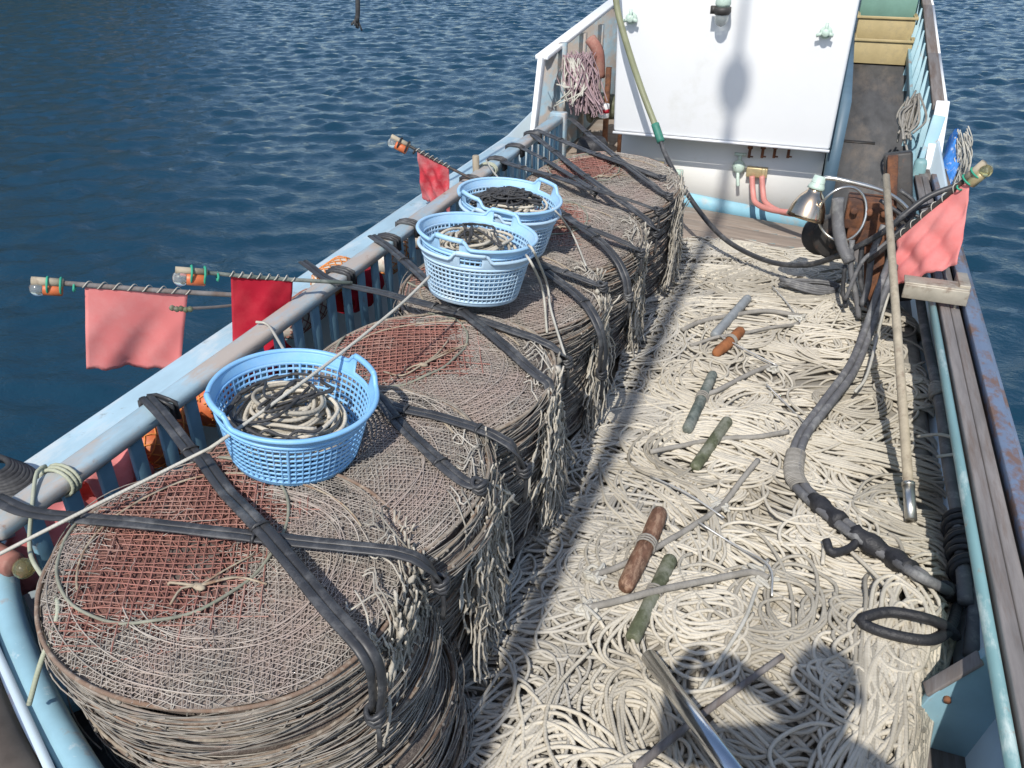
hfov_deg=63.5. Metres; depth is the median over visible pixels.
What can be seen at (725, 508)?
rope knot
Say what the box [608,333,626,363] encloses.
crab pot
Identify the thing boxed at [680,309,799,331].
branch rope
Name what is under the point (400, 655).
cord bunch
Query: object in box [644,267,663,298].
crab pot
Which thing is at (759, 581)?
rope knot
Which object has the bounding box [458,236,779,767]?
rope strip
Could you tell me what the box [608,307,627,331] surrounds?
crab pot
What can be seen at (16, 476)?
rope coil
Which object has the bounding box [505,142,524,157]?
rail lashing
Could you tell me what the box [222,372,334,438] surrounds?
black braid
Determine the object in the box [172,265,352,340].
flag pole
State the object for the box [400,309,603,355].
crab pot
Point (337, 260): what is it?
net float
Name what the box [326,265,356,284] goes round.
rail lashing
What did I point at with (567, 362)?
rubber strap
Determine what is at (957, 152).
net sack
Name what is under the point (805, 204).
deck lamp
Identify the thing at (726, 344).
toggle
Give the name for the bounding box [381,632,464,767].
crab pot
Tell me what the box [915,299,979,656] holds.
stowed hose
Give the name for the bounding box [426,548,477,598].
crab pot
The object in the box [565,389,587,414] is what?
crab pot
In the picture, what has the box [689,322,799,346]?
branch rope
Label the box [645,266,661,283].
crab pot
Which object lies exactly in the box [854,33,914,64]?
fish crate
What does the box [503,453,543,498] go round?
crab pot
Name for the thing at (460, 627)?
crab pot
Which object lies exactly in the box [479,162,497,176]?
cord hitch
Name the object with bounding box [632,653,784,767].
rope
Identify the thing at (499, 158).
rail lashing
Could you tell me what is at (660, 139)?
overhead hose
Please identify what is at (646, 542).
toggle
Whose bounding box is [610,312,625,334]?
crab pot
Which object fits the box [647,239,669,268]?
crab pot
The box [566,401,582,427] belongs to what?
crab pot
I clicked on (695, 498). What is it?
wire rod
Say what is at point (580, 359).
crab pot
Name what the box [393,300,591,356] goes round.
crab pot
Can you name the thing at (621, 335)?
crab pot
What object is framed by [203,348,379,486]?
fish basket
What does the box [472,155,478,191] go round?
stub post
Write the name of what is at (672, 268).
cord bunch
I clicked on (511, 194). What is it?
black braid
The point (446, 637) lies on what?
crab pot
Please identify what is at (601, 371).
rubber strap
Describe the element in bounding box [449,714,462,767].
crab pot
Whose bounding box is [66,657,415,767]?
crab pot
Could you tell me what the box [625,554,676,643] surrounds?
toggle
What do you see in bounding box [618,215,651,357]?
cord bunch
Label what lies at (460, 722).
crab pot
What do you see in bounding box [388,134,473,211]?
flag pole
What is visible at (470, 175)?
rail lashing
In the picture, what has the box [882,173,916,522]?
wooden pole
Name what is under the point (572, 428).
crab pot
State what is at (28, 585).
folded flag
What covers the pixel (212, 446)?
cord
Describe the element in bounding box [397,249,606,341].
crab pot
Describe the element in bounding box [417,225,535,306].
fish basket
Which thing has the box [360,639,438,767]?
crab pot
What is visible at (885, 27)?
fish crate
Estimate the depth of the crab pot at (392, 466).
2.44 m
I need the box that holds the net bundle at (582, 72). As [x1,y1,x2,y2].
[554,35,607,116]
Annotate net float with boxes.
[142,407,190,470]
[196,375,252,426]
[283,288,326,338]
[310,256,349,295]
[378,239,408,274]
[407,226,440,248]
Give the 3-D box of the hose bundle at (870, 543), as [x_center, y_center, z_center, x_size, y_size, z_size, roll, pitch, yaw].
[1.558,0.067,3.765,0.644,0.540,2.227,6,31,11]
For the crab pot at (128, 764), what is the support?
on the crab pot at (364, 764)
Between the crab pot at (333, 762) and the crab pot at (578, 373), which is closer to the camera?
the crab pot at (333, 762)
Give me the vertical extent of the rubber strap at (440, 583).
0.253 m
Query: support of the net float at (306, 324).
on the fishing boat
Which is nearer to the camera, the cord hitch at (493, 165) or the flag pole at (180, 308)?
the flag pole at (180, 308)
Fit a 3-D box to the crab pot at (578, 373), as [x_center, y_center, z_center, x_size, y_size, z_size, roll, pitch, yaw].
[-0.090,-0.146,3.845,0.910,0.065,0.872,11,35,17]
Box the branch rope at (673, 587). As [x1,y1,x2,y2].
[587,569,769,609]
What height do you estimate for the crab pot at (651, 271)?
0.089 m
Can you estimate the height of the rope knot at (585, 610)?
0.040 m
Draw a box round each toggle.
[618,506,666,593]
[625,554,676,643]
[682,371,716,433]
[689,416,732,471]
[710,295,751,336]
[712,327,744,356]
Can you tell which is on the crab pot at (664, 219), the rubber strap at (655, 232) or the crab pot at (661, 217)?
the crab pot at (661, 217)
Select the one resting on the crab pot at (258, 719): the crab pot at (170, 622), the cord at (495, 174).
the crab pot at (170, 622)
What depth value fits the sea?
12.23 m
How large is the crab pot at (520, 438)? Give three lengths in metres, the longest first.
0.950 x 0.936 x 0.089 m
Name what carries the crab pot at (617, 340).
on the crab pot at (621, 344)
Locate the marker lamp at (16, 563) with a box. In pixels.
[0,542,34,578]
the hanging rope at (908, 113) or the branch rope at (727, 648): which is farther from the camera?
the hanging rope at (908, 113)
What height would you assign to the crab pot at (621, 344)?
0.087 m
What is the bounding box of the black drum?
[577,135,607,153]
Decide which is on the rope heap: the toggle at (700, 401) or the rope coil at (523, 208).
the toggle at (700, 401)
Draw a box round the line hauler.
[801,150,933,318]
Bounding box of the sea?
[0,0,1023,468]
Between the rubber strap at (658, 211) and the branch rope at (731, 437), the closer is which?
the branch rope at (731, 437)
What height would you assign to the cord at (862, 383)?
0.369 m
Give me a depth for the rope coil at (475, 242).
3.29 m
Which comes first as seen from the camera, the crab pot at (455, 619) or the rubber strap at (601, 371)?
the crab pot at (455, 619)
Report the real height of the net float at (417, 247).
0.162 m
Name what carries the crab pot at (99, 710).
on the crab pot at (355, 685)
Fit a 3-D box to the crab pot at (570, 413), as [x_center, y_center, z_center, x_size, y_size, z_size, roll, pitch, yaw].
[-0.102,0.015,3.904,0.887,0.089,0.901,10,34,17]
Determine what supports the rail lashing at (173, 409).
attached to the fishing boat
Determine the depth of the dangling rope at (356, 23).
4.17 m
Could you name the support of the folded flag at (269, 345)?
attached to the fishing boat
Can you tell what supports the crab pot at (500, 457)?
on the crab pot at (511, 452)
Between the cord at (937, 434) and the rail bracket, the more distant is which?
the rail bracket
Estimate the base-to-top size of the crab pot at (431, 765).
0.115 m
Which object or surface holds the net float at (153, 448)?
on the fishing boat
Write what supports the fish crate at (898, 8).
on the fish crate at (885, 27)
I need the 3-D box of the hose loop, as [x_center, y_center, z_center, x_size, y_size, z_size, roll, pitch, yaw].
[1.373,0.800,2.731,0.499,0.174,0.180,-12,32,-19]
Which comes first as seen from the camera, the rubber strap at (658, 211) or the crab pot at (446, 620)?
the crab pot at (446, 620)
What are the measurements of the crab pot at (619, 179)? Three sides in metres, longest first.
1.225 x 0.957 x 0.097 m
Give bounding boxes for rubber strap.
[0,493,450,619]
[138,394,386,752]
[298,260,572,389]
[367,234,558,455]
[377,391,487,500]
[379,391,531,501]
[500,160,598,202]
[519,147,662,228]
[529,257,607,399]
[530,134,659,254]
[532,257,607,296]
[534,129,666,182]
[549,201,633,319]
[559,208,645,275]
[567,117,673,216]
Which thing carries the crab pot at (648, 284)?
on the crab pot
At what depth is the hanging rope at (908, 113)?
6.48 m
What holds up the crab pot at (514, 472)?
on the crab pot at (513, 483)
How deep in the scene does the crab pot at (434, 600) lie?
2.32 m
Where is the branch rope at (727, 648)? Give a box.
[698,558,769,688]
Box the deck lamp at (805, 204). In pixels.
[786,174,907,223]
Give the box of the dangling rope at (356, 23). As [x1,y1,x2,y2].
[351,0,362,30]
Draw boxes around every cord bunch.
[345,505,449,767]
[447,426,518,688]
[523,341,577,541]
[572,261,620,436]
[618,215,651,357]
[658,165,689,294]
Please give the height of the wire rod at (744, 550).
0.043 m
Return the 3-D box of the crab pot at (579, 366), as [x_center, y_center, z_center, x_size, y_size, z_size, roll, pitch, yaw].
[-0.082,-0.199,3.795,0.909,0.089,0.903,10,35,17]
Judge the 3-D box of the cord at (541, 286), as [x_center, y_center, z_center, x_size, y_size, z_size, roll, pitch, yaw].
[0.120,-0.379,3.284,0.091,0.339,0.223,10,32,17]
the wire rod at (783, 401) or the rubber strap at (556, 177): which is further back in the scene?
the rubber strap at (556, 177)
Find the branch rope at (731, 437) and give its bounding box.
[649,429,789,454]
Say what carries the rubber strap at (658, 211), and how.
attached to the fishing boat
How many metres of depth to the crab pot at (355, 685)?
1.87 m
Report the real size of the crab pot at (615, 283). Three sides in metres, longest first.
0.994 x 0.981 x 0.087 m
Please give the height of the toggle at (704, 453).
0.091 m
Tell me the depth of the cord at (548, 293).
3.27 m
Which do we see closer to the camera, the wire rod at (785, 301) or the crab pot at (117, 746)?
the crab pot at (117, 746)
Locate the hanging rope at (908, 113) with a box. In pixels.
[896,90,926,149]
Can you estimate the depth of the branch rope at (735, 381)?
4.17 m
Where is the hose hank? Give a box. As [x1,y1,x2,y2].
[778,277,839,294]
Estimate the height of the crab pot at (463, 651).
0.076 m
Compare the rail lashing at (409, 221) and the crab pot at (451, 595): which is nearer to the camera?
the crab pot at (451, 595)
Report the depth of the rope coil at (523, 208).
3.77 m
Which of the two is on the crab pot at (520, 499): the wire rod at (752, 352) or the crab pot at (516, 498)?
the crab pot at (516, 498)
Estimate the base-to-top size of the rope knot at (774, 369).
0.053 m
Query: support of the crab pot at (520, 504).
on the crab pot at (515, 518)
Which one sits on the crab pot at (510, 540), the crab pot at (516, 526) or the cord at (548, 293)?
the crab pot at (516, 526)
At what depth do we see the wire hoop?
4.63 m
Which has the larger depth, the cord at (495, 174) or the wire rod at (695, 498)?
the cord at (495, 174)
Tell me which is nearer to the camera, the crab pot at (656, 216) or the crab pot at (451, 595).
the crab pot at (451, 595)
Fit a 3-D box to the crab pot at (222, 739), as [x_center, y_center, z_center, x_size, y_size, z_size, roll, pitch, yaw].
[-0.712,0.582,2.197,0.907,0.083,0.844,12,35,16]
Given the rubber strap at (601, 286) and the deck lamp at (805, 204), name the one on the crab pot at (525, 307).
the rubber strap at (601, 286)
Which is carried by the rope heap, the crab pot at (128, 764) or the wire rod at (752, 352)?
the wire rod at (752, 352)
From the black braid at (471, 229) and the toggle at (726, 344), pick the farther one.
the toggle at (726, 344)
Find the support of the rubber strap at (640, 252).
on the crab pot at (600, 216)
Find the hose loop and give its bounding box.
[855,601,963,645]
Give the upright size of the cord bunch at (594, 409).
0.738 m
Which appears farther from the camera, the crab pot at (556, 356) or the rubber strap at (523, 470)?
the crab pot at (556, 356)
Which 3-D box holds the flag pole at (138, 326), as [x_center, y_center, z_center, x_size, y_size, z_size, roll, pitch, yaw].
[-1.536,-0.296,3.749,1.046,0.565,0.111,-10,32,-17]
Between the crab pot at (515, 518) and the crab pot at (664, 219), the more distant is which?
the crab pot at (664, 219)
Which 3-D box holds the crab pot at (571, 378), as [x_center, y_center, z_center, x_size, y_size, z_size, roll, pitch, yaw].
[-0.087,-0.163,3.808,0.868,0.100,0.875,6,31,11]
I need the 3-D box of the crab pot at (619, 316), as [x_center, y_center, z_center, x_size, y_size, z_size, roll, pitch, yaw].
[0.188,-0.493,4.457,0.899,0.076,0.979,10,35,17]
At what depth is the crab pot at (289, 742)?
1.89 m
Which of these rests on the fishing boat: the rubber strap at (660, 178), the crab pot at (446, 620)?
the rubber strap at (660, 178)
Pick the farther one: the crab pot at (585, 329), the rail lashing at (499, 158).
the rail lashing at (499, 158)
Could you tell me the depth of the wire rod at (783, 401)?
4.04 m
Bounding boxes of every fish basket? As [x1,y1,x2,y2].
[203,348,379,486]
[416,207,537,294]
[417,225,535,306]
[457,177,562,247]
[459,192,561,256]
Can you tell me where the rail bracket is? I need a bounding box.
[901,272,970,308]
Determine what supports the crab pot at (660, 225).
on the crab pot at (662, 230)
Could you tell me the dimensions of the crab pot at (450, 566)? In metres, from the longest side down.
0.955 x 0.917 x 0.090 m
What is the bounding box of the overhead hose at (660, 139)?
[613,0,957,267]
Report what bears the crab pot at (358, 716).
on the crab pot at (117, 746)
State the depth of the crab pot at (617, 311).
4.20 m
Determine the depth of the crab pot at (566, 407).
3.69 m
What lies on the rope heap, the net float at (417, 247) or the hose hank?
the hose hank
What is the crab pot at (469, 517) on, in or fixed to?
on the crab pot at (450, 566)
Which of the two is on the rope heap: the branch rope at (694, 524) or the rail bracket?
the branch rope at (694, 524)
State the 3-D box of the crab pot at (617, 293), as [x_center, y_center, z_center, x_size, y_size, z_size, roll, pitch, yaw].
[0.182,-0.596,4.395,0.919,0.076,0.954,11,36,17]
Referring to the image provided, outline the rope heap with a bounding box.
[494,236,955,767]
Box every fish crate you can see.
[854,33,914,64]
[855,11,918,39]
[859,0,917,16]
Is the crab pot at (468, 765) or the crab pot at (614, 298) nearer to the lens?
the crab pot at (468, 765)
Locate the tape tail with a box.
[822,526,859,556]
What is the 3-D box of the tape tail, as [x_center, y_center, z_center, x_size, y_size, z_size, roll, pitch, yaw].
[1.223,0.585,3.056,0.176,0.063,0.077,-14,33,-22]
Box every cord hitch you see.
[39,463,82,497]
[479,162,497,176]
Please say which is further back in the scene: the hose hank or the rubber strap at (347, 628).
the hose hank
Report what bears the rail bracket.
attached to the fishing boat
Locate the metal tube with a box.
[641,650,742,767]
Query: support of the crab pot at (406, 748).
on the crab pot at (418, 749)
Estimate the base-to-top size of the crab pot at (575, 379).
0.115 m
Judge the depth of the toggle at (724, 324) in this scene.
4.73 m
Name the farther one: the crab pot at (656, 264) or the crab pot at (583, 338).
the crab pot at (656, 264)
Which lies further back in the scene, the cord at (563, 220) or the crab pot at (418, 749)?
the cord at (563, 220)
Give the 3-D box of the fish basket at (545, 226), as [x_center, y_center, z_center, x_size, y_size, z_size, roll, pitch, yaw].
[-0.016,-0.754,3.891,0.482,0.233,0.484,20,31,21]
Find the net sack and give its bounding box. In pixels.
[943,126,972,183]
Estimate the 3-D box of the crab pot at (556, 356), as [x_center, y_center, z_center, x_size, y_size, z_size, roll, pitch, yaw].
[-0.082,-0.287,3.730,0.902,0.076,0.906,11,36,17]
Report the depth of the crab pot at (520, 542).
3.13 m
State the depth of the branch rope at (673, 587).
2.87 m
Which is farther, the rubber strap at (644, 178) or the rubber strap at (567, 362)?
the rubber strap at (644, 178)
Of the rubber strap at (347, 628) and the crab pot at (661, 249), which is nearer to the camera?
the rubber strap at (347, 628)
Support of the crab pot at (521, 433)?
on the crab pot at (520, 438)
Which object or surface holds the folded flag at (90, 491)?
attached to the fishing boat
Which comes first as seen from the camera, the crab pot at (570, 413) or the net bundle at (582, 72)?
the crab pot at (570, 413)
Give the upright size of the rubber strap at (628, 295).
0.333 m
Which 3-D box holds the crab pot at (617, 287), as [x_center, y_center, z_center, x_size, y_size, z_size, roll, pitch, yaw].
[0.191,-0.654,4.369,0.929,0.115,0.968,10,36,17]
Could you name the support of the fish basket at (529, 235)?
in the fish basket at (489, 265)
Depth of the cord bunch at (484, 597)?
2.50 m
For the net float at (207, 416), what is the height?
0.182 m
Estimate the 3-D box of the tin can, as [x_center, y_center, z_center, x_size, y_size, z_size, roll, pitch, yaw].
[0.768,-2.282,6.912,0.093,0.110,0.092,10,32,17]
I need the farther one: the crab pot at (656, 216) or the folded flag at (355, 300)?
the crab pot at (656, 216)
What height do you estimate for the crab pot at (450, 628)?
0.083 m
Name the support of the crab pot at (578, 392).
on the crab pot
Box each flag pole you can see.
[29,276,230,370]
[169,304,231,312]
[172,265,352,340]
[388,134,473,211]
[866,160,992,283]
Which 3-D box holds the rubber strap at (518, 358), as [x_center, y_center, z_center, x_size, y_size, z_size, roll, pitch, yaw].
[-0.298,-0.260,3.569,0.112,0.372,1.747,-16,34,-25]
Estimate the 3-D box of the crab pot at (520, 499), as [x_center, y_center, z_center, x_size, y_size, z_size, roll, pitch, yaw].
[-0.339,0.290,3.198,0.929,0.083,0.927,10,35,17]
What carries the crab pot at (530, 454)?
on the crab pot at (514, 472)
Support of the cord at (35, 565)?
hanging from the fishing boat
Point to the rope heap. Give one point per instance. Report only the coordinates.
(868, 687)
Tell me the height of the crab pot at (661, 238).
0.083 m
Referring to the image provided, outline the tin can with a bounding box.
[598,103,609,117]
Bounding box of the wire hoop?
[818,186,867,240]
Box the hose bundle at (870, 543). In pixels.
[783,259,956,602]
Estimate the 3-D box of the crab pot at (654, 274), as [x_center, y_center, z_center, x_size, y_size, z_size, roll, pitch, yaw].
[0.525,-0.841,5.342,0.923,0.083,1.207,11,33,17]
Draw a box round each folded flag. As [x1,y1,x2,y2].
[5,500,91,595]
[80,449,154,508]
[246,338,292,395]
[335,267,384,313]
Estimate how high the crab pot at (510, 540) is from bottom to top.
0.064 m
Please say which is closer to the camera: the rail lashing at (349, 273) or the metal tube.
the metal tube
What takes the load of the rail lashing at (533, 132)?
attached to the fishing boat
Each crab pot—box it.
[34,456,411,732]
[45,617,402,755]
[61,562,419,736]
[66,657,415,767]
[67,579,424,752]
[87,609,419,767]
[87,656,385,750]
[101,653,435,767]
[105,657,426,767]
[115,603,428,767]
[125,626,438,767]
[158,603,442,767]
[195,385,497,578]
[303,312,560,447]
[310,371,545,452]
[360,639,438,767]
[366,649,447,767]
[381,389,491,576]
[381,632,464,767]
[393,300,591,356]
[393,310,589,356]
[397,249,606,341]
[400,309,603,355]
[411,646,449,767]
[414,652,457,767]
[416,455,502,600]
[423,572,462,610]
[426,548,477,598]
[427,718,454,767]
[428,561,469,604]
[435,573,462,614]
[436,562,472,615]
[436,676,464,767]
[438,578,470,625]
[438,676,473,767]
[439,610,463,648]
[443,603,465,634]
[443,620,458,647]
[448,608,473,651]
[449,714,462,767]
[454,627,470,667]
[464,693,474,767]
[490,394,558,463]
[494,424,538,462]
[495,425,537,468]
[495,433,537,480]
[498,422,541,485]
[499,440,540,487]
[502,441,543,491]
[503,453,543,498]
[504,471,541,524]
[504,477,540,519]
[505,484,540,539]
[505,485,536,530]
[506,454,543,510]
[506,468,535,500]
[507,494,541,543]
[507,500,538,560]
[507,508,529,538]
[527,151,681,222]
[538,197,644,275]
[547,293,610,349]
[560,357,589,399]
[560,358,587,387]
[561,345,587,377]
[561,371,590,405]
[562,346,591,382]
[562,357,587,385]
[562,381,588,415]
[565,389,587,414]
[565,398,583,421]
[565,399,586,440]
[566,338,593,360]
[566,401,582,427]
[600,233,647,279]
[602,257,637,283]
[606,263,643,297]
[608,279,631,302]
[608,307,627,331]
[608,321,628,360]
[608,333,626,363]
[609,275,632,295]
[609,275,634,318]
[609,299,627,319]
[609,306,627,323]
[609,317,625,350]
[609,323,625,354]
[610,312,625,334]
[611,291,622,305]
[636,193,675,221]
[639,200,675,227]
[642,204,676,229]
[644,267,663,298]
[645,248,668,281]
[645,262,664,282]
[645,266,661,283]
[645,273,660,289]
[647,218,669,239]
[647,219,670,241]
[647,226,669,252]
[647,228,669,260]
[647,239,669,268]
[647,251,666,272]
[648,229,667,263]
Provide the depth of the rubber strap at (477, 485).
2.47 m
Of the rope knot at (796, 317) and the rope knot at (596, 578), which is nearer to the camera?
the rope knot at (596, 578)
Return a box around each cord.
[0,275,430,555]
[26,464,60,705]
[256,321,303,378]
[485,159,497,176]
[525,254,547,333]
[527,244,565,354]
[552,207,586,266]
[853,290,889,392]
[917,433,952,457]
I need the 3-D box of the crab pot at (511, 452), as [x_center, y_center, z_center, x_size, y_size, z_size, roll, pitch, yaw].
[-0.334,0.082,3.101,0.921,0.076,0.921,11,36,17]
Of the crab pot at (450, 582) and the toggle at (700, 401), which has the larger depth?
the toggle at (700, 401)
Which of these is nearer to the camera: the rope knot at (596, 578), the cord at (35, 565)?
the cord at (35, 565)
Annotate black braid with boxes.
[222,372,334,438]
[438,222,502,246]
[470,186,542,207]
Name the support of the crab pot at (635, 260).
on the crab pot at (611, 277)
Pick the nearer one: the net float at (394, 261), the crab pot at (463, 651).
the crab pot at (463, 651)
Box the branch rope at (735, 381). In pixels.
[709,363,776,395]
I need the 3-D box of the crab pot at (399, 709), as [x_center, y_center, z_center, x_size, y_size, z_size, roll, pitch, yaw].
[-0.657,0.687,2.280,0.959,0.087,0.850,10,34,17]
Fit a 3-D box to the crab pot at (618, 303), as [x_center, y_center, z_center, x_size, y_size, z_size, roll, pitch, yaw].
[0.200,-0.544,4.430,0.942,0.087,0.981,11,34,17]
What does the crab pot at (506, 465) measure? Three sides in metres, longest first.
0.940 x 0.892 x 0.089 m
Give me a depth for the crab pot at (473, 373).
3.02 m
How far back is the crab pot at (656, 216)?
4.82 m
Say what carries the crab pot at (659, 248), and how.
on the crab pot at (661, 249)
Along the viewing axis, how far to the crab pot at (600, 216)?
4.25 m
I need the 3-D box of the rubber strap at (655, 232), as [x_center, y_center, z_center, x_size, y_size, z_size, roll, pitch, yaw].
[0.414,-1.265,5.196,0.158,0.249,2.003,-10,32,-16]
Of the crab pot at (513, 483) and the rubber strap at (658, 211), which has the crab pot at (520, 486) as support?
the crab pot at (513, 483)
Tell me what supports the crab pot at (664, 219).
on the crab pot
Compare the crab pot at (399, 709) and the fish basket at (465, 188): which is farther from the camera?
the fish basket at (465, 188)
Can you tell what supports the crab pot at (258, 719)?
on the crab pot at (99, 710)
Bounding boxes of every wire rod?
[649,475,724,518]
[698,521,773,596]
[720,335,777,365]
[765,383,803,421]
[772,286,800,322]
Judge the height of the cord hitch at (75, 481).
0.096 m
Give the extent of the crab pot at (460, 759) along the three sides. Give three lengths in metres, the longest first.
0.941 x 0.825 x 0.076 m
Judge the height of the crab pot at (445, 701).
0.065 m
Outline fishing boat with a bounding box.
[0,0,1023,767]
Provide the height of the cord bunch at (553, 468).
0.741 m
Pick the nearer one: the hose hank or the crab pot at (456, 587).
the crab pot at (456, 587)
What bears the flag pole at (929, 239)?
on the fishing boat
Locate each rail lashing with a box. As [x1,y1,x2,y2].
[137,393,181,419]
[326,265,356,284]
[377,232,401,250]
[395,218,419,237]
[459,174,480,190]
[487,155,506,170]
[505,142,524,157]
[523,130,541,143]
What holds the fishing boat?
on the sea
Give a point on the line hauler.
(839, 226)
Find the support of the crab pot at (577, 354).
on the crab pot
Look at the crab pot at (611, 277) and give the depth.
4.04 m
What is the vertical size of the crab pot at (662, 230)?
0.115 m
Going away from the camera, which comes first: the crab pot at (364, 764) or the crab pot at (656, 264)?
the crab pot at (364, 764)
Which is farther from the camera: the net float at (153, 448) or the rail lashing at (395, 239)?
the rail lashing at (395, 239)
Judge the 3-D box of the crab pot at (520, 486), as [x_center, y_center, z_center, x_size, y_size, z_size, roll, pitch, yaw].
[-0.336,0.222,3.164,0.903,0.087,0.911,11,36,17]
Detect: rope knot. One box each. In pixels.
[573,596,600,620]
[582,563,606,583]
[707,493,729,512]
[740,563,779,588]
[765,366,780,373]
[787,314,805,321]
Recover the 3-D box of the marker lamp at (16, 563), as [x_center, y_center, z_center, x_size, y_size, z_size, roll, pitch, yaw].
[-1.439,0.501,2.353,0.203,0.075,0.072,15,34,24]
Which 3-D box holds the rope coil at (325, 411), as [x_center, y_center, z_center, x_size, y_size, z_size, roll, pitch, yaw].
[-0.664,0.098,2.465,0.382,0.160,0.368,10,32,17]
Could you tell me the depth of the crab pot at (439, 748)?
2.26 m
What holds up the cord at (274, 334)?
attached to the fish basket at (329, 465)
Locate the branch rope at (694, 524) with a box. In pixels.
[592,458,759,575]
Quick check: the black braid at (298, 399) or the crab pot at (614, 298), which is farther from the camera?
the crab pot at (614, 298)
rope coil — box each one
[0,454,39,496]
[223,381,351,466]
[432,227,516,281]
[469,194,547,235]

